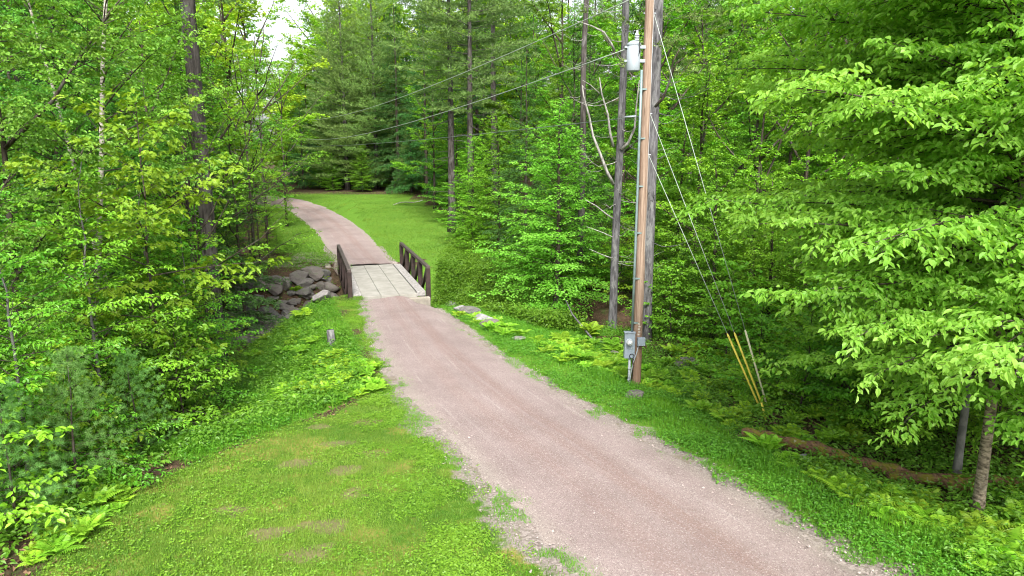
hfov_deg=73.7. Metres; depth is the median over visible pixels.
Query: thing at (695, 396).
fern
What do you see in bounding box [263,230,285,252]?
sapling
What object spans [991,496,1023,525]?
fern
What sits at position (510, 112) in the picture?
maple tree
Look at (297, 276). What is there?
boulder
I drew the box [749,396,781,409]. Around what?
fern
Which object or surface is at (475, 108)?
hemlock tree
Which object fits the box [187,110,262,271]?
slender tree
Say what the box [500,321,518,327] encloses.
fern
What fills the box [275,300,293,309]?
boulder
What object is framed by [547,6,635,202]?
maple tree
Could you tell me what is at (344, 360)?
fern
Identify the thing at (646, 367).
fern
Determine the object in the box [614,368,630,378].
fern
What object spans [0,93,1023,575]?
ground
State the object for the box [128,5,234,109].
maple tree
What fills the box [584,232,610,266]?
sapling
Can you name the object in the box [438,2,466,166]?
maple tree
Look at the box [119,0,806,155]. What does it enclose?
sky
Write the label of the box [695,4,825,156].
maple tree
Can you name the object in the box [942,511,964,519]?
fern
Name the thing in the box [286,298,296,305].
boulder
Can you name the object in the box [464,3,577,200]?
maple tree
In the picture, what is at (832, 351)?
sapling
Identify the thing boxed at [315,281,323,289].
boulder
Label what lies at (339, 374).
fern
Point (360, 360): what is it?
fern
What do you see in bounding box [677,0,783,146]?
maple tree
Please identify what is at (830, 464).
ground cover
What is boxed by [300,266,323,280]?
boulder
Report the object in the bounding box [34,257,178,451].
sapling
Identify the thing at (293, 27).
maple tree
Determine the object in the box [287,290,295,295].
boulder
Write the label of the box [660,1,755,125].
maple tree
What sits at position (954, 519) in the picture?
fern
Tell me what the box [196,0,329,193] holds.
maple tree
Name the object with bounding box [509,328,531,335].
fern
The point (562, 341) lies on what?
fern
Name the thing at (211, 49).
maple tree
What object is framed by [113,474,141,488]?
fern
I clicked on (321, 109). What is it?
pine tree
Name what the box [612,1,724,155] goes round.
maple tree
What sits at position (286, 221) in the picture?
slender tree
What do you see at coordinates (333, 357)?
fern
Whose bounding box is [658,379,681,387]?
fern
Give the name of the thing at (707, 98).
maple tree
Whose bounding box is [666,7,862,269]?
maple tree
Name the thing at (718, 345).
fern
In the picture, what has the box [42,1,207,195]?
maple tree
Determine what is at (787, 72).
maple tree
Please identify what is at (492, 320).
boulder
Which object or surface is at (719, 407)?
fern
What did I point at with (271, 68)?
maple tree
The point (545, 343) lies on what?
fern
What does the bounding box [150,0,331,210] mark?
maple tree
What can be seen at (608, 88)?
maple tree
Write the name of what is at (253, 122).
maple tree
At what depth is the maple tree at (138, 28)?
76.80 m
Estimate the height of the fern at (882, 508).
0.224 m
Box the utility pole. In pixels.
[623,0,655,384]
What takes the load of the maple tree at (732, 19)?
on the ground at (520, 527)
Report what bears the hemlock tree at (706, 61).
on the ground at (520, 527)
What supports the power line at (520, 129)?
attached to the utility pole
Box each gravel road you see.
[233,194,393,265]
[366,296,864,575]
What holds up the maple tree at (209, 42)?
on the ground at (520, 527)
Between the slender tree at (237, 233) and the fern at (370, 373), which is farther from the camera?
the slender tree at (237, 233)
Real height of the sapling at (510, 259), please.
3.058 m
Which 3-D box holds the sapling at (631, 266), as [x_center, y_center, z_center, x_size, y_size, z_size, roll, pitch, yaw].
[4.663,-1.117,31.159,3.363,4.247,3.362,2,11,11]
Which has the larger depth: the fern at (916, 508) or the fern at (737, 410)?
the fern at (737, 410)
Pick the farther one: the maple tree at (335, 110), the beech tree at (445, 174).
the maple tree at (335, 110)
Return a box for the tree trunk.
[178,113,208,371]
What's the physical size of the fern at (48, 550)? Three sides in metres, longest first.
0.734 x 0.580 x 0.181 m
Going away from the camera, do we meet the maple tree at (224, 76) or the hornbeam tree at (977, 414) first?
the hornbeam tree at (977, 414)
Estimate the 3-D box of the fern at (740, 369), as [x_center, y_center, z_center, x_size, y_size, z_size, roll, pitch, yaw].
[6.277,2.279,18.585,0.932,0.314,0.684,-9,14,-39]
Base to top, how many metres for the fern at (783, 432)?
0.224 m
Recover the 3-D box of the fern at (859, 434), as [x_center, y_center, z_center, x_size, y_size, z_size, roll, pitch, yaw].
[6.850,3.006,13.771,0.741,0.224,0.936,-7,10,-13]
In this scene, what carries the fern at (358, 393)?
on the ground at (520, 527)
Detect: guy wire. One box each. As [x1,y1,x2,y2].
[649,156,758,406]
[650,114,761,402]
[654,15,767,404]
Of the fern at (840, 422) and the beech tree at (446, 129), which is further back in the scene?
the beech tree at (446, 129)
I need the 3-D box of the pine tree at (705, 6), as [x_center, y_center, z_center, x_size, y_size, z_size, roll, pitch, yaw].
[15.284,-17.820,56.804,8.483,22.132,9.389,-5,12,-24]
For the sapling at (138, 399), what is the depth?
13.41 m
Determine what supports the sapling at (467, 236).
on the ground at (520, 527)
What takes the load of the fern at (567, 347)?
on the ground at (520, 527)
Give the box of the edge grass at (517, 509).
[348,301,907,575]
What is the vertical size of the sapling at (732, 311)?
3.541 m
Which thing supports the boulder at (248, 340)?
on the ground at (520, 527)
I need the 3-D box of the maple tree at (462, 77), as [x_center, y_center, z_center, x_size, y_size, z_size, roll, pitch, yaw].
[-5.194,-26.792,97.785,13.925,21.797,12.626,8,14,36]
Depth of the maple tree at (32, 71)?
24.12 m
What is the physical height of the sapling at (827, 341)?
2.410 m
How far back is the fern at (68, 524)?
9.25 m
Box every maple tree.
[0,0,163,309]
[0,0,178,297]
[0,1,119,152]
[3,0,117,210]
[4,0,256,349]
[5,1,125,126]
[16,0,213,217]
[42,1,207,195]
[57,0,161,155]
[87,0,269,207]
[94,0,264,254]
[103,1,203,119]
[105,0,270,195]
[118,13,236,148]
[128,0,255,192]
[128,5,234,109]
[142,0,282,159]
[146,0,252,83]
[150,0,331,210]
[196,0,269,115]
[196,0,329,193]
[199,27,240,107]
[204,44,252,155]
[216,53,257,157]
[246,54,304,170]
[251,58,307,165]
[258,37,327,175]
[261,83,297,168]
[265,69,327,182]
[265,89,300,176]
[267,0,384,180]
[270,48,348,184]
[271,0,364,167]
[275,0,353,180]
[276,21,373,184]
[286,18,402,180]
[292,0,385,181]
[292,55,369,172]
[302,0,423,185]
[308,0,425,165]
[314,30,407,180]
[326,0,431,178]
[331,0,425,77]
[357,3,464,152]
[374,23,474,170]
[381,25,482,166]
[382,0,462,167]
[390,66,480,208]
[394,0,497,168]
[397,27,460,174]
[421,0,532,183]
[423,30,487,120]
[427,0,528,166]
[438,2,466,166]
[447,0,570,166]
[454,0,569,177]
[456,0,577,149]
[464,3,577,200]
[477,0,634,215]
[499,19,579,187]
[510,0,615,165]
[511,3,619,235]
[532,11,637,208]
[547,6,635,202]
[551,0,710,233]
[566,0,750,243]
[576,0,713,193]
[587,0,689,177]
[592,30,802,334]
[601,0,681,128]
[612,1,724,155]
[628,0,787,218]
[642,0,751,153]
[654,39,840,338]
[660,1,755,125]
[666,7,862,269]
[669,0,790,158]
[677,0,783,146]
[677,0,813,188]
[693,0,881,314]
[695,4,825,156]
[711,8,821,236]
[713,19,763,146]
[721,11,829,173]
[723,0,846,260]
[741,3,835,177]
[747,6,898,251]
[752,12,866,185]
[767,9,842,116]
[785,0,887,196]
[796,23,892,177]
[820,36,998,219]
[841,0,1016,248]
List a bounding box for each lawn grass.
[241,191,461,260]
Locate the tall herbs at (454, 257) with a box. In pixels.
[431,225,592,329]
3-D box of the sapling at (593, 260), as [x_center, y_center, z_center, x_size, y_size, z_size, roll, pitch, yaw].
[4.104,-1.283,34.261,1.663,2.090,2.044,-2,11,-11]
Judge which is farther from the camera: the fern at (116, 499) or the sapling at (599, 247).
the sapling at (599, 247)
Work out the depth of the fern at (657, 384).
17.13 m
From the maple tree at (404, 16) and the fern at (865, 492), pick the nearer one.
the fern at (865, 492)
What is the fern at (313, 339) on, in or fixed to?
on the ground at (520, 527)
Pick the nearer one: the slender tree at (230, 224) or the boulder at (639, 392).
the boulder at (639, 392)
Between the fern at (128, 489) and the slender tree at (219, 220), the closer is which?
the fern at (128, 489)
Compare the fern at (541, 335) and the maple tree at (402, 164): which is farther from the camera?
the maple tree at (402, 164)
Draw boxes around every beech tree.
[45,131,205,358]
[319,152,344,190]
[345,146,375,191]
[414,112,466,206]
[417,120,487,223]
[433,133,510,239]
[442,111,544,252]
[466,96,634,322]
[608,109,737,287]
[620,146,686,249]
[653,143,784,338]
[674,143,748,245]
[680,126,778,276]
[711,171,839,353]
[729,128,882,349]
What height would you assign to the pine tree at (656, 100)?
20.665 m
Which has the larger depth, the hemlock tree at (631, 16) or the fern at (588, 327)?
the hemlock tree at (631, 16)
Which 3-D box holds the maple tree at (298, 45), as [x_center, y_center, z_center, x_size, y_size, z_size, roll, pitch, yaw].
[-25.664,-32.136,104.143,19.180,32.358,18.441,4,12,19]
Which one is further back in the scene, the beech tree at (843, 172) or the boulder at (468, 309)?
the boulder at (468, 309)
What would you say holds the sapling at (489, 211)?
on the ground at (520, 527)
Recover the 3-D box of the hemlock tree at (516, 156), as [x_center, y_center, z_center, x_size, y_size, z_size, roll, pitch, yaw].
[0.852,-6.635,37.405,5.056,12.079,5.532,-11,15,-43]
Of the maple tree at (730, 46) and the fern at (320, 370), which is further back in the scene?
the maple tree at (730, 46)
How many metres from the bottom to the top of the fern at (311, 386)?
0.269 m
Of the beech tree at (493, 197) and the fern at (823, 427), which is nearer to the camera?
the fern at (823, 427)
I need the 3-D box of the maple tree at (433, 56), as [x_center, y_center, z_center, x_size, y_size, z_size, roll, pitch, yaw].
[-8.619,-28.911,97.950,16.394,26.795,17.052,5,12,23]
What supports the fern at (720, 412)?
on the ground at (520, 527)
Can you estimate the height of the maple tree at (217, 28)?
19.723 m
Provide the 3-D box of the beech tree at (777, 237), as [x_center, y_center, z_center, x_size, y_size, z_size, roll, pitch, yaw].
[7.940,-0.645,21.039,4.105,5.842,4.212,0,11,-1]
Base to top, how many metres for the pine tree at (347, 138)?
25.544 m
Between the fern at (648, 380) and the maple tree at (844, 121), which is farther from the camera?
the maple tree at (844, 121)
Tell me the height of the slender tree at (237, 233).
12.180 m
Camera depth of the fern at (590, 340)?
22.29 m
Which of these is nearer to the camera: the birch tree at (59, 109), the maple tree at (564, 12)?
the birch tree at (59, 109)
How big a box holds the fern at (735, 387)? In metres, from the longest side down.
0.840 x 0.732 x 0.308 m
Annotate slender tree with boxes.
[98,93,286,396]
[109,146,223,267]
[129,48,293,270]
[134,108,254,252]
[160,75,321,333]
[164,167,250,258]
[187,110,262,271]
[201,21,328,276]
[208,11,327,245]
[222,111,295,255]
[229,132,297,264]
[235,42,334,226]
[239,153,298,267]
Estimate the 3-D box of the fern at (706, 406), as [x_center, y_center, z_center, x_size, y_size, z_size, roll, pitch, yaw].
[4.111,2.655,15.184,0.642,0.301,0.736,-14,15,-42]
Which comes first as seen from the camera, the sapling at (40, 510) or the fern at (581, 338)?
the sapling at (40, 510)
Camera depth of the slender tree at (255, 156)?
34.69 m
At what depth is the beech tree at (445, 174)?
53.79 m
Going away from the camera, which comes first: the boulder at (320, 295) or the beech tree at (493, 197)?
the boulder at (320, 295)
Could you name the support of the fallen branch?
on the ground at (520, 527)
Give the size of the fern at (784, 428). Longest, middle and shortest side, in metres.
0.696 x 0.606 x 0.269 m
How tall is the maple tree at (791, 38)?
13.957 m
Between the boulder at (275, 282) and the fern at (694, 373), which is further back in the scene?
the boulder at (275, 282)
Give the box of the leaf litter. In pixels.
[0,254,1023,575]
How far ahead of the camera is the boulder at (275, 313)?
34.99 m
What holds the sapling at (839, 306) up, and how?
on the ground at (520, 527)
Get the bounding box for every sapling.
[0,265,141,470]
[0,299,116,427]
[0,337,154,488]
[0,341,120,498]
[0,343,56,502]
[0,346,133,504]
[0,358,101,531]
[0,377,105,536]
[0,454,23,509]
[2,88,292,437]
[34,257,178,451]
[63,252,191,404]
[66,366,178,453]
[93,347,194,457]
[97,305,264,443]
[109,396,165,452]
[118,259,188,387]
[124,316,217,416]
[139,320,222,407]
[149,274,247,377]
[216,213,243,252]
[227,217,247,240]
[246,220,272,245]
[254,215,284,242]
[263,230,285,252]
[274,198,298,225]
[306,166,330,189]
[375,172,391,189]
[456,211,489,252]
[478,195,505,225]
[490,226,537,277]
[531,184,551,230]
[546,220,599,280]
[552,257,592,298]
[568,227,630,288]
[575,199,620,246]
[577,216,634,301]
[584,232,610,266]
[584,243,605,274]
[621,259,705,332]
[626,217,672,261]
[626,258,715,339]
[652,249,708,333]
[664,239,727,336]
[665,254,785,365]
[706,279,740,337]
[707,290,806,401]
[708,228,803,334]
[734,262,817,352]
[734,296,863,413]
[764,308,820,363]
[775,268,910,408]
[775,316,831,393]
[778,295,922,433]
[783,315,868,384]
[790,234,849,348]
[791,186,887,359]
[829,309,955,441]
[852,239,989,425]
[853,301,969,420]
[905,293,1023,453]
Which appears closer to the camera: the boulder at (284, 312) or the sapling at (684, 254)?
the sapling at (684, 254)
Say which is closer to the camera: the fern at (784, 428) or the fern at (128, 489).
the fern at (128, 489)
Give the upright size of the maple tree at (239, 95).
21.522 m
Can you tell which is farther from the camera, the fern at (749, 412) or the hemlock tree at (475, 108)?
the hemlock tree at (475, 108)
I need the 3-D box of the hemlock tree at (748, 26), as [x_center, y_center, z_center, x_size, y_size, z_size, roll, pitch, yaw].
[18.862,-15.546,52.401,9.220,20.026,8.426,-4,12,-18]
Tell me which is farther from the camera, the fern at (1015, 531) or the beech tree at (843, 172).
the beech tree at (843, 172)
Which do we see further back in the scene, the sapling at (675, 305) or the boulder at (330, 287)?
the boulder at (330, 287)
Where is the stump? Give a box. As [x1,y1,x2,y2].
[327,329,335,346]
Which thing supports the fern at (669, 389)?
on the ground at (520, 527)
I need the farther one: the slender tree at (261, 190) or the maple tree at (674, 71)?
the maple tree at (674, 71)
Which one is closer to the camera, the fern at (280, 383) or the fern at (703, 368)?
the fern at (280, 383)
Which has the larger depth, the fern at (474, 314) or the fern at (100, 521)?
the fern at (474, 314)
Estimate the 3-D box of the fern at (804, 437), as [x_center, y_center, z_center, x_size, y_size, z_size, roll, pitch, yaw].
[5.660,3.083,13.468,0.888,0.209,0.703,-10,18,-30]
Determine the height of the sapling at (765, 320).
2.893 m
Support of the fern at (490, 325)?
on the ground at (520, 527)
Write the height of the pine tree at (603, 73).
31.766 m
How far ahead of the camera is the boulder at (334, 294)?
36.46 m
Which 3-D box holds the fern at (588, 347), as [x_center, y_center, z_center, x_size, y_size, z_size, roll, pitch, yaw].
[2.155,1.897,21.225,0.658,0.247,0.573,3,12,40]
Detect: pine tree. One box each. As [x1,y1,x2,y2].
[175,0,273,375]
[291,0,398,189]
[294,23,364,188]
[313,0,432,189]
[381,0,520,232]
[393,116,423,192]
[405,0,544,227]
[428,0,560,204]
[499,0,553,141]
[522,0,606,162]
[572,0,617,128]
[577,0,744,342]
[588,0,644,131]
[642,0,741,199]
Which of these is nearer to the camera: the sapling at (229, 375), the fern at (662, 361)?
the sapling at (229, 375)
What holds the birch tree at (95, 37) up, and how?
on the ground at (520, 527)
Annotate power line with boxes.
[292,115,638,145]
[313,49,626,139]
[316,0,628,119]
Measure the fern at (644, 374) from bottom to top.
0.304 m
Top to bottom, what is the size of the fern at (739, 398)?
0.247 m
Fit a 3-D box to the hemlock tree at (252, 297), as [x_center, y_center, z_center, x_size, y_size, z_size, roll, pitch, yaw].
[-13.997,-4.529,30.151,7.683,15.444,7.021,-4,12,-18]
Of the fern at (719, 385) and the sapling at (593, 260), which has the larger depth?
the sapling at (593, 260)
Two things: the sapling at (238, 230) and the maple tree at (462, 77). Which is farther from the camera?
the maple tree at (462, 77)
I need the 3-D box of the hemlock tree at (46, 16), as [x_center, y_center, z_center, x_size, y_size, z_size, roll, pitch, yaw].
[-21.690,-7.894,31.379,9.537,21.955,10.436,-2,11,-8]
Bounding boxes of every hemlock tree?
[0,0,141,274]
[0,5,89,392]
[42,0,195,317]
[140,2,290,342]
[280,85,329,189]
[350,18,420,188]
[353,4,438,193]
[380,9,466,199]
[441,0,519,194]
[477,51,570,263]
[503,0,558,174]
[537,26,631,275]
[571,18,609,140]
[599,0,697,188]
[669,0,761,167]
[672,3,732,138]
[692,0,803,192]
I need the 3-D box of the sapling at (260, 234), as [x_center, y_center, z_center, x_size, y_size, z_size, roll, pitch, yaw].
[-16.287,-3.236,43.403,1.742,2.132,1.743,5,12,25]
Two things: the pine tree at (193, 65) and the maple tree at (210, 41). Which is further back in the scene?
the maple tree at (210, 41)
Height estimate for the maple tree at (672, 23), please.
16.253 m
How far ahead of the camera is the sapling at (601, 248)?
32.02 m
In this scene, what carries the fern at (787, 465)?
on the ground at (520, 527)
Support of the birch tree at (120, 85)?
on the ground at (520, 527)
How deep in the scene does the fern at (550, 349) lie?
19.73 m
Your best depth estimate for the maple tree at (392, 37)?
104.33 m
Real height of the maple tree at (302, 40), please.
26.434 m
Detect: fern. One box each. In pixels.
[16,550,50,567]
[17,539,54,554]
[21,516,84,540]
[30,525,46,534]
[32,533,86,557]
[36,529,85,551]
[48,488,89,508]
[65,512,104,542]
[72,473,112,489]
[74,484,124,513]
[78,510,114,528]
[88,503,114,516]
[91,483,127,501]
[107,494,136,503]
[108,502,127,511]
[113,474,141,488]
[115,484,143,498]
[244,348,258,357]
[255,332,273,338]
[270,392,292,400]
[271,383,292,393]
[274,345,293,352]
[279,380,298,387]
[286,393,311,403]
[287,344,309,353]
[290,286,301,290]
[290,307,312,317]
[291,380,310,389]
[300,335,321,343]
[301,382,325,391]
[309,321,323,327]
[311,360,326,367]
[312,380,340,392]
[313,365,337,374]
[315,349,339,357]
[321,353,341,360]
[323,379,343,389]
[328,369,355,381]
[330,392,350,403]
[332,348,349,354]
[335,357,357,363]
[347,384,365,391]
[348,359,366,368]
[348,387,368,396]
[359,365,375,375]
[361,361,379,367]
[362,376,384,385]
[363,382,387,392]
[451,311,466,316]
[467,311,482,316]
[482,321,501,330]
[491,326,512,332]
[495,328,519,336]
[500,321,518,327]
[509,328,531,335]
[528,334,544,339]
[530,345,557,353]
[536,340,552,347]
[549,331,571,340]
[551,342,585,351]
[552,352,578,361]
[556,339,575,345]
[557,337,578,343]
[560,345,572,352]
[562,348,599,361]
[569,347,595,352]
[573,345,591,349]
[574,334,589,339]
[577,361,592,369]
[579,321,603,335]
[588,338,600,345]
[590,356,611,361]
[591,359,614,367]
[600,337,620,344]
[602,343,623,350]
[603,353,622,357]
[605,349,623,354]
[606,357,627,365]
[608,366,625,376]
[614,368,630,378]
[639,379,654,388]
[641,362,658,370]
[641,369,674,382]
[641,378,657,384]
[650,370,669,381]
[651,356,675,366]
[651,378,662,387]
[656,385,676,391]
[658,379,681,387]
[659,343,687,355]
[664,343,683,348]
[664,387,686,396]
[668,377,690,385]
[673,383,707,393]
[677,370,700,380]
[681,351,707,361]
[682,399,716,413]
[683,359,718,369]
[684,341,708,354]
[684,377,711,387]
[691,391,711,399]
[695,363,714,374]
[700,348,729,355]
[700,376,728,389]
[704,338,721,347]
[707,402,720,413]
[709,406,746,422]
[709,408,751,424]
[712,357,735,368]
[714,390,731,396]
[715,351,744,363]
[723,419,741,430]
[725,369,754,379]
[725,375,749,385]
[726,382,754,393]
[730,363,755,372]
[730,389,747,397]
[733,395,769,404]
[734,400,758,409]
[737,431,785,450]
[742,409,757,420]
[745,404,775,417]
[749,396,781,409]
[769,458,797,468]
[770,424,797,436]
[772,415,806,423]
[774,451,809,466]
[779,398,803,408]
[779,423,809,435]
[780,381,814,397]
[781,409,806,420]
[784,378,805,396]
[784,432,822,447]
[800,465,838,481]
[801,403,832,418]
[810,471,859,493]
[813,406,840,421]
[814,429,846,442]
[816,407,846,421]
[816,423,842,429]
[820,429,852,443]
[822,479,867,502]
[823,416,850,428]
[838,428,870,443]
[841,423,863,432]
[843,417,870,427]
[852,487,876,500]
[853,478,900,491]
[854,492,911,521]
[864,484,914,506]
[865,496,910,526]
[886,500,923,515]
[886,508,935,531]
[897,483,947,507]
[898,494,931,515]
[910,503,958,527]
[924,514,961,533]
[931,511,966,530]
[933,503,969,516]
[938,500,964,514]
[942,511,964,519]
[945,520,998,547]
[951,538,1019,575]
[954,535,1007,559]
[958,551,1006,575]
[959,509,1023,537]
[968,525,1021,549]
[979,506,1023,527]
[982,526,1023,560]
[988,546,1023,567]
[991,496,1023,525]
[999,490,1023,506]
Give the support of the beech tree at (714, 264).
on the ground at (520, 527)
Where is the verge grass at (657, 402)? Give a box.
[111,298,1012,575]
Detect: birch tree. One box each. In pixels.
[0,0,154,416]
[0,0,197,341]
[0,0,204,354]
[0,0,241,415]
[0,24,49,470]
[112,81,215,198]
[670,0,1023,518]
[741,0,1023,473]
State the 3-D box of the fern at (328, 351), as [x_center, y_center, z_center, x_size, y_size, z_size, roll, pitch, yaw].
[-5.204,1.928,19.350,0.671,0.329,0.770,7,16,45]
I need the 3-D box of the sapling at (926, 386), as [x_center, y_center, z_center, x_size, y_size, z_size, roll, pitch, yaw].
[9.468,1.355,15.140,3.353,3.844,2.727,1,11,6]
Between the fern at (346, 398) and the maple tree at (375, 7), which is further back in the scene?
the maple tree at (375, 7)
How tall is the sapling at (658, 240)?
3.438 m
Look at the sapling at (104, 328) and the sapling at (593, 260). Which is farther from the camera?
the sapling at (593, 260)
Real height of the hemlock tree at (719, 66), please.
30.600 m
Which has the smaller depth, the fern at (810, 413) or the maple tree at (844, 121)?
the fern at (810, 413)
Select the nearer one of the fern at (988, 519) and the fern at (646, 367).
the fern at (988, 519)
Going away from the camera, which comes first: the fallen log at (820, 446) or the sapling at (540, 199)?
the fallen log at (820, 446)
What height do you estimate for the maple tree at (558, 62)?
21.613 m
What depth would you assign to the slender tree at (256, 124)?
40.47 m
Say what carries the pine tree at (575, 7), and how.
on the ground at (520, 527)
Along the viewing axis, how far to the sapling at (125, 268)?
19.34 m
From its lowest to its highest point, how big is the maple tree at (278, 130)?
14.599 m
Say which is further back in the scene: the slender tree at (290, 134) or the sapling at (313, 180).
the sapling at (313, 180)
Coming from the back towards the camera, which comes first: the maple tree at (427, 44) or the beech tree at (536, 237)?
the maple tree at (427, 44)
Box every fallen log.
[741,427,973,492]
[885,472,1023,489]
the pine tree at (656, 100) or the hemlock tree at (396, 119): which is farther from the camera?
the hemlock tree at (396, 119)
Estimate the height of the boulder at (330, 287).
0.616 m
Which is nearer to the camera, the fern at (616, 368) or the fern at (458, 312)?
the fern at (616, 368)
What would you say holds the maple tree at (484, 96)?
on the ground at (520, 527)
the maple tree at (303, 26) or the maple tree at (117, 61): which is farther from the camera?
the maple tree at (303, 26)
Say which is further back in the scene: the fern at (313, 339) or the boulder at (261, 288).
the boulder at (261, 288)
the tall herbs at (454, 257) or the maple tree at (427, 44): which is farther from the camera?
the maple tree at (427, 44)
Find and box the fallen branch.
[565,300,603,342]
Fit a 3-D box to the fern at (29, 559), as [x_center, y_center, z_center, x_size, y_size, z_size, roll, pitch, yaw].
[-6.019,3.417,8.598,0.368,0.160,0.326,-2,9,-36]
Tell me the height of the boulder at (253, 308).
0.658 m
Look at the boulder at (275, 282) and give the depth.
35.89 m
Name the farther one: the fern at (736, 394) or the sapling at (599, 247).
the sapling at (599, 247)
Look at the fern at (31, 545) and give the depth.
8.82 m
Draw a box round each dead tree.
[562,0,602,283]
[569,0,658,328]
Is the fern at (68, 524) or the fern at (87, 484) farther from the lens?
the fern at (87, 484)
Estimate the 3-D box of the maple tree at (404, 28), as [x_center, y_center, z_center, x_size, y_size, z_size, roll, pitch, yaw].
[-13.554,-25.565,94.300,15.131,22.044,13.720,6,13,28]
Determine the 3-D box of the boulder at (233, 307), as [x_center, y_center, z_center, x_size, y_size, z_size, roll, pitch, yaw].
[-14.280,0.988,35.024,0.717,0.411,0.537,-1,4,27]
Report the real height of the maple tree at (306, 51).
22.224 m
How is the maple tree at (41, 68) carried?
on the ground at (520, 527)
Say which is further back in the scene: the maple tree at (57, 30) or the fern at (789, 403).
the maple tree at (57, 30)
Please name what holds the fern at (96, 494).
on the ground at (520, 527)
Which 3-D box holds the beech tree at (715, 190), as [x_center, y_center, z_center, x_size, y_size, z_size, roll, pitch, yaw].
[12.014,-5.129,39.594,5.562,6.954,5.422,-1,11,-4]
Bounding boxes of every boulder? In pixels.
[226,304,240,310]
[235,338,250,345]
[241,301,255,310]
[245,278,257,288]
[253,280,268,290]
[258,306,273,313]
[265,321,279,326]
[266,275,282,286]
[266,296,278,300]
[267,283,282,295]
[270,311,281,317]
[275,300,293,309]
[281,277,291,290]
[281,310,288,315]
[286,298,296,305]
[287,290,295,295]
[289,270,308,283]
[295,286,313,296]
[296,278,313,287]
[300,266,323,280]
[303,300,311,306]
[309,284,316,289]
[312,290,330,302]
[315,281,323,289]
[320,277,331,280]
[322,269,330,276]
[322,282,339,291]
[330,292,339,298]
[459,306,480,313]
[473,313,493,320]
[479,319,499,326]
[511,336,525,340]
[625,390,643,399]
[674,357,709,367]
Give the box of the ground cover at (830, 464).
[0,238,1023,575]
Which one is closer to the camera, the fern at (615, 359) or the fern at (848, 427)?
the fern at (848, 427)
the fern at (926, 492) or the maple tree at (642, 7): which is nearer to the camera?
the fern at (926, 492)
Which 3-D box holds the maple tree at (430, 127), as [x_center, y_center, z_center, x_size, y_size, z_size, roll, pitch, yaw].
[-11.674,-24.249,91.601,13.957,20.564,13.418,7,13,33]
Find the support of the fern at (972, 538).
on the ground at (520, 527)
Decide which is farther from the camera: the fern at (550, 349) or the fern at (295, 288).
the fern at (295, 288)
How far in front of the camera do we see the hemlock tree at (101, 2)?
29.68 m
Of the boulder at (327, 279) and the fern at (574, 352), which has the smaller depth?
the fern at (574, 352)
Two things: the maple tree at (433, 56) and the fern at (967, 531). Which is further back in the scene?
the maple tree at (433, 56)
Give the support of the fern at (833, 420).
on the ground at (520, 527)
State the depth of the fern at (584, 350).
19.79 m
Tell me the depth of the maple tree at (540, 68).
71.03 m
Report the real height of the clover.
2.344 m
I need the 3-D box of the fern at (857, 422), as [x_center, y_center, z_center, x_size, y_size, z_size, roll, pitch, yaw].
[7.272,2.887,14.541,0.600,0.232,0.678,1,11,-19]
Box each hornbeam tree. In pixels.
[0,155,238,491]
[0,175,189,508]
[64,184,258,415]
[112,210,267,428]
[815,274,1006,449]
[923,263,1023,455]
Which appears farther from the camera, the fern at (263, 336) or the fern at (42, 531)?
the fern at (263, 336)
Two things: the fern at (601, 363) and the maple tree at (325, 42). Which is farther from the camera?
the maple tree at (325, 42)
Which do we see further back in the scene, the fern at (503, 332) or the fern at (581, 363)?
the fern at (503, 332)
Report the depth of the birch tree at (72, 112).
20.07 m
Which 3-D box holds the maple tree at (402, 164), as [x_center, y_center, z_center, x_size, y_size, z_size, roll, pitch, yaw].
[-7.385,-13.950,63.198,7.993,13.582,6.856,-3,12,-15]
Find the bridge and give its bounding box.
[325,242,430,305]
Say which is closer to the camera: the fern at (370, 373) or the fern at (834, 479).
the fern at (834, 479)
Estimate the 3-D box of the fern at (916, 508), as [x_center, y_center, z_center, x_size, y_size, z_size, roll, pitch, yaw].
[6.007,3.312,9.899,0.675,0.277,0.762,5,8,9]
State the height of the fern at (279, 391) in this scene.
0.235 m
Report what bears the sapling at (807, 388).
on the ground at (520, 527)
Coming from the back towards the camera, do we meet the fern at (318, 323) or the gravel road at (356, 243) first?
the gravel road at (356, 243)
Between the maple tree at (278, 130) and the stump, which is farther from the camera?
the maple tree at (278, 130)
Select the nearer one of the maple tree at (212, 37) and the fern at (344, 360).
the fern at (344, 360)
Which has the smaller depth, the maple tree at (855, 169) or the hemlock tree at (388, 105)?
the maple tree at (855, 169)
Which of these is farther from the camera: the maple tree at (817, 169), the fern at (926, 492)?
the maple tree at (817, 169)
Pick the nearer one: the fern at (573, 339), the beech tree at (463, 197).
the fern at (573, 339)
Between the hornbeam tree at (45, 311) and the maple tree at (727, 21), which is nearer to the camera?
the hornbeam tree at (45, 311)
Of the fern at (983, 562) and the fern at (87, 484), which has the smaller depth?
the fern at (983, 562)
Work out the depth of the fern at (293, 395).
15.55 m
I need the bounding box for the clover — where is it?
[10,295,544,575]

